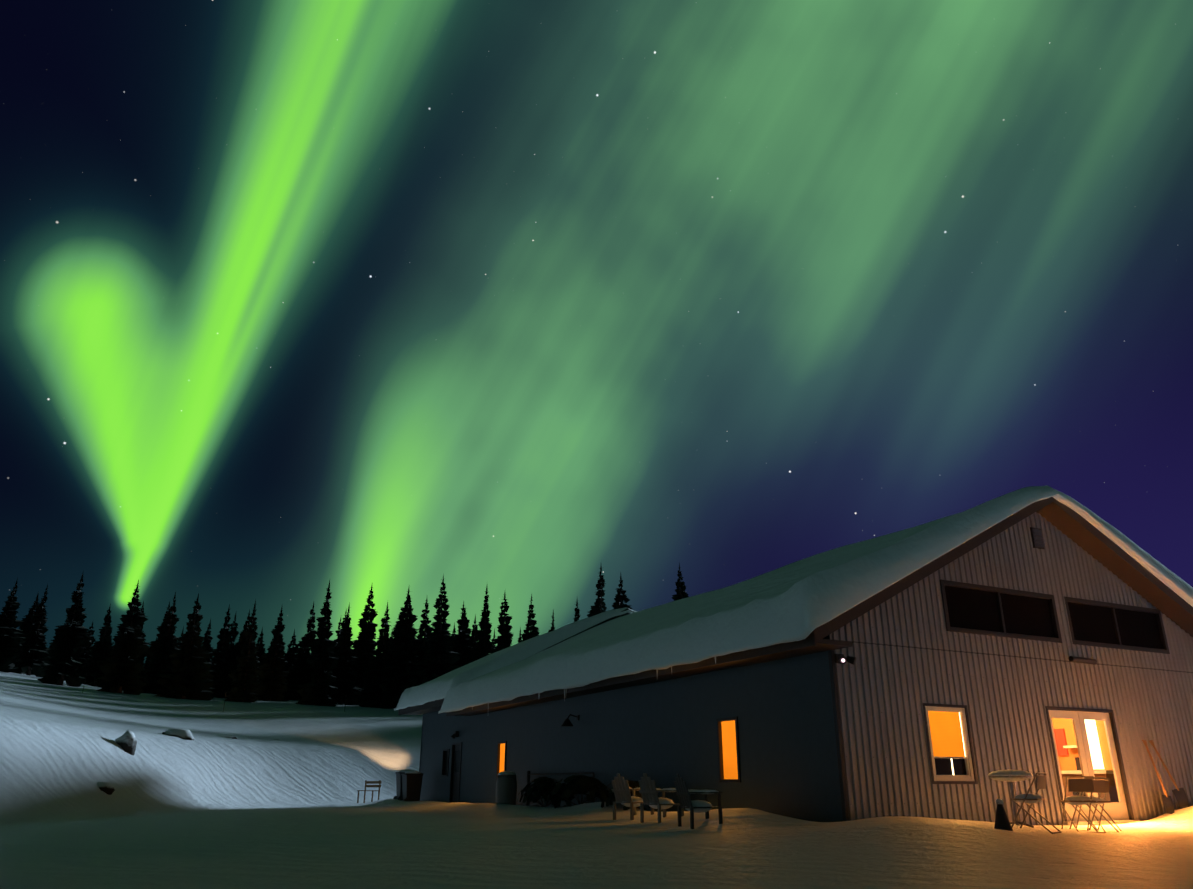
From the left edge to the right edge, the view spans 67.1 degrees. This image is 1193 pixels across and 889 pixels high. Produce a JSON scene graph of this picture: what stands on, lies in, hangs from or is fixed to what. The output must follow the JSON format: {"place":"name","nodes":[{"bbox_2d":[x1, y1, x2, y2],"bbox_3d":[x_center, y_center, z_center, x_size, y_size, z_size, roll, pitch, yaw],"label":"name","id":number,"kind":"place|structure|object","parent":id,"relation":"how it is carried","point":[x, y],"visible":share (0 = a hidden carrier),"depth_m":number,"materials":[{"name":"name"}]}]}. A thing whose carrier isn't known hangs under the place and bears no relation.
{"place":"outdoors","nodes":[
{"label":"outdoors","id":0,"kind":"place"},
{"bbox_2d":[0,672,1192,888],"bbox_3d":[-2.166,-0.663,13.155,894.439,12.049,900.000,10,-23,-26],"label":"terrain","id":1,"kind":"structure","parent":0,"point":[256,804],"depth_m":13.21,"materials":[{"name":"white snow"}]},
{"bbox_2d":[97,782,114,794],"bbox_3d":[-12.227,8.521,22.171,0.456,0.395,0.487,-13,-24,31],"label":"rock","id":2,"kind":"object","parent":1,"relation":"on","point":[107,788],"visible":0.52,"depth_m":22.12,"materials":[{"name":"grey stone"}]},
{"bbox_2d":[115,730,136,754],"bbox_3d":[-13.390,8.621,25.537,0.574,1.022,0.508,1,-21,-2],"label":"rock","id":3,"kind":"object","parent":1,"relation":"on","point":[126,741],"visible":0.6,"depth_m":25.49,"materials":[{"name":"grey stone"}]},
{"bbox_2d":[162,728,193,739],"bbox_3d":[-14.349,10.046,30.747,1.180,0.651,1.030,10,-23,-26],"label":"rock","id":4,"kind":"object","parent":1,"relation":"on","point":[183,734],"visible":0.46,"depth_m":30.52,"materials":[{"name":"grey stone"}]},
{"bbox_2d":[82,673,346,711],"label":"stakes","id":5,"kind":"object","parent":1,"relation":"on","point":[225,693],"visible":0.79,"depth_m":58.28,"materials":[{"name":"brown wood"}]},
{"bbox_2d":[218,735,237,738],"bbox_3d":[-14.951,11.788,36.024,1.068,0.288,0.881,2,-21,-4],"label":"rock","id":6,"kind":"object","parent":1,"relation":"on","point":[227,736],"visible":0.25,"depth_m":35.95,"materials":[{"name":"grey stone"}]},
{"bbox_2d":[0,563,688,708],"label":"spruces","id":7,"kind":"object","parent":1,"relation":"on","point":[332,673],"visible":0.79,"depth_m":75.81,"materials":[{"name":"green plant"}]},
{"bbox_2d":[357,780,380,802],"bbox_3d":[-8.485,12.944,33.546,1.000,0.800,0.345,-18,-27,39],"label":"chair","id":8,"kind":"object","parent":1,"relation":"on","point":[373,782],"visible":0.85,"depth_m":33.63,"materials":[{"name":"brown wood"}]},
{"bbox_2d":[393,769,412,799],"bbox_3d":[-7.077,12.589,33.260,0.685,1.100,0.610,10,-23,-26],"label":"bin","id":9,"kind":"object","parent":1,"relation":"on","point":[399,792],"visible":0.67,"depth_m":33.12,"materials":[{"name":"grey plastic"}]},
{"bbox_2d":[399,771,423,800],"bbox_3d":[-6.706,12.393,32.577,0.685,1.100,0.610,10,-23,-26],"label":"bin","id":10,"kind":"object","parent":1,"relation":"on","point":[411,785],"visible":0.92,"depth_m":32.39,"materials":[{"name":"brown plastic"}]},
{"bbox_2d":[496,771,516,804],"bbox_3d":[-2.555,9.789,25.507,0.600,1.000,0.600,10,-23,-26],"label":"barrel","id":11,"kind":"object","parent":1,"relation":"on","point":[506,787],"visible":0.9,"depth_m":25.30,"materials":[{"name":"grey plastic"}]},
{"bbox_2d":[516,777,568,806],"bbox_3d":[-1.282,8.747,22.475,1.395,0.849,1.407,10,-23,-26],"label":"shrub","id":12,"kind":"object","parent":1,"relation":"on","point":[541,786],"visible":0.85,"depth_m":22.24,"materials":[{"name":"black plant"}]},
{"bbox_2d":[544,775,610,807],"bbox_3d":[-0.370,7.982,20.653,1.665,0.752,1.459,2,-21,-6],"label":"shrub","id":13,"kind":"object","parent":1,"relation":"on","point":[576,785],"visible":0.9,"depth_m":20.36,"materials":[{"name":"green plant"}]},
{"bbox_2d":[601,781,658,810],"bbox_3d":[0.744,7.389,18.852,1.332,0.649,1.315,10,-23,-26],"label":"shrub","id":14,"kind":"object","parent":1,"relation":"on","point":[611,799],"visible":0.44,"depth_m":18.71,"materials":[{"name":"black plant"}]},
{"bbox_2d":[419,635,842,821],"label":"walls","id":15,"kind":"structure","parent":1,"relation":"on","point":[661,734],"depth_m":19.64,"materials":[{"name":"metal"}]},
{"bbox_2d":[398,608,633,714],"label":"roof","id":16,"kind":"structure","parent":15,"relation":"on","point":[431,706],"depth_m":33.97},
{"bbox_2d":[394,607,636,710],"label":"snow","id":17,"kind":"structure","parent":16,"relation":"on","point":[437,688],"depth_m":32.98,"materials":[{"name":"white snow"}]},
{"bbox_2d":[450,527,1096,805],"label":"outdoor wall lights","id":18,"kind":"object","parent":15,"relation":"attached to","point":[1037,538],"visible":0.92,"depth_m":19.45,"materials":[{"name":"black metal"}]},
{"bbox_2d":[441,579,1169,824],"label":"openings","id":19,"kind":"object","parent":15,"relation":"attached to","point":[987,610],"visible":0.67,"depth_m":18.28,"materials":[{"name":"black"}]},
{"bbox_2d":[1056,721,1117,800],"bbox_3d":[9.853,6.351,18.125,1.810,1.700,0.001,10,-23,-26],"label":"door glass","id":20,"kind":"object","parent":19,"relation":"on","point":[1078,760],"depth_m":18.13,"materials":[{"name":"clear glass"}]},
{"bbox_2d":[446,497,1192,716],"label":"roof","id":21,"kind":"structure","parent":15,"relation":"on","point":[1117,561],"depth_m":19.61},
{"bbox_2d":[438,485,1192,713],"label":"snow","id":22,"kind":"structure","parent":21,"relation":"on","point":[802,599],"depth_m":19.11,"materials":[{"name":"white snow"}]},
{"bbox_2d":[472,657,715,708],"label":"icicles","id":23,"kind":"object","parent":22,"relation":"on","point":[566,689],"visible":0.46,"depth_m":22.59,"materials":[{"name":"white"}]},
{"bbox_2d":[828,650,849,820],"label":"corner trim","id":24,"kind":"structure","parent":15,"relation":"attached to","point":[839,741],"depth_m":15.36,"materials":[{"name":"black"}]},
{"bbox_2d":[830,512,1192,824],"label":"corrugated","id":25,"kind":"object","parent":15,"relation":"attached to","point":[909,652],"visible":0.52,"depth_m":17.50,"materials":[{"name":"metal"}]},
{"bbox_2d":[1052,718,1118,801],"bbox_3d":[8.659,6.869,19.849,4.100,2.550,4.010,10,-23,-26],"label":"room","id":26,"kind":"object","parent":15,"relation":"in","point":[1063,736],"depth_m":19.86,"materials":[{"name":"orange"}]},
{"bbox_2d":[611,773,653,819],"bbox_3d":[0.658,6.727,17.108,0.663,0.882,0.647,15,-26,-35],"label":"chair","id":27,"kind":"object","parent":1,"relation":"on","point":[621,789],"visible":0.69,"depth_m":16.98,"materials":[{"name":"grey wood"}]},
{"bbox_2d":[638,773,683,822],"bbox_3d":[1.123,6.346,16.070,0.663,0.882,0.647,13,-24,-30],"label":"chair","id":28,"kind":"object","parent":1,"relation":"on","point":[648,790],"visible":0.73,"depth_m":15.95,"materials":[{"name":"grey wood"}]},
{"bbox_2d":[674,774,722,828],"bbox_3d":[1.636,5.866,14.745,0.663,0.882,0.647,6,-22,-16],"label":"chair","id":29,"kind":"object","parent":1,"relation":"on","point":[683,792],"visible":0.94,"depth_m":14.59,"materials":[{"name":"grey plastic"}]},
{"bbox_2d":[994,799,1012,830],"bbox_3d":[5.279,4.860,11.723,0.340,0.460,0.340,10,-23,-26],"label":"sandwich board","id":30,"kind":"object","parent":1,"relation":"on","point":[1002,822],"visible":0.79,"depth_m":11.67,"materials":[{"name":"black"}]},
{"bbox_2d":[988,769,1033,827],"bbox_3d":[6.509,5.513,14.036,0.660,0.835,0.660,10,-23,-26],"label":"table","id":31,"kind":"object","parent":1,"relation":"on","point":[1010,776],"visible":0.88,"depth_m":13.95,"materials":[{"name":"silver metal"}]},
{"bbox_2d":[1010,772,1060,833],"bbox_3d":[6.361,5.243,13.187,0.602,0.819,0.422,-18,-27,39],"label":"folding chair","id":32,"kind":"object","parent":1,"relation":"on","point":[1027,798],"visible":0.9,"depth_m":13.09,"materials":[{"name":"black metal"}]},
{"bbox_2d":[1059,776,1105,832],"bbox_3d":[7.535,5.620,14.066,0.422,0.819,0.602,-1,-21,2],"label":"folding chair","id":33,"kind":"object","parent":1,"relation":"on","point":[1080,785],"visible":0.81,"depth_m":13.98,"materials":[{"name":"black metal"}]},
{"bbox_2d":[1069,777,1118,831],"bbox_3d":[7.871,5.752,14.382,0.422,0.819,0.602,6,-22,-16],"label":"folding chair","id":34,"kind":"object","parent":1,"relation":"on","point":[1099,785],"visible":0.54,"depth_m":14.32,"materials":[{"name":"black metal"}]},
{"bbox_2d":[1076,778,1121,830],"bbox_3d":[8.216,5.946,14.865,0.422,0.819,0.602,3,-21,-7],"label":"folding chair","id":35,"kind":"object","parent":1,"relation":"on","point":[1105,792],"visible":0.27,"depth_m":14.80,"materials":[{"name":"black metal"}]},
{"bbox_2d":[1142,740,1173,813],"bbox_3d":[11.568,6.858,18.601,0.308,1.446,0.344,10,-23,-26],"label":"shovel","id":36,"kind":"object","parent":1,"relation":"on","point":[1168,801],"visible":0.94,"depth_m":18.36,"materials":[{"name":"brown wood"}]},
{"bbox_2d":[1149,740,1188,807],"bbox_3d":[11.950,6.872,18.811,0.412,1.329,0.342,10,-23,-26],"label":"shovel","id":37,"kind":"object","parent":1,"relation":"on","point":[1181,797],"visible":0.98,"depth_m":18.57,"materials":[{"name":"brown wood"}]},
{"bbox_2d":[0,0,1192,665],"label":"sky","id":38,"kind":"structure","parent":0,"point":[518,299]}
]}

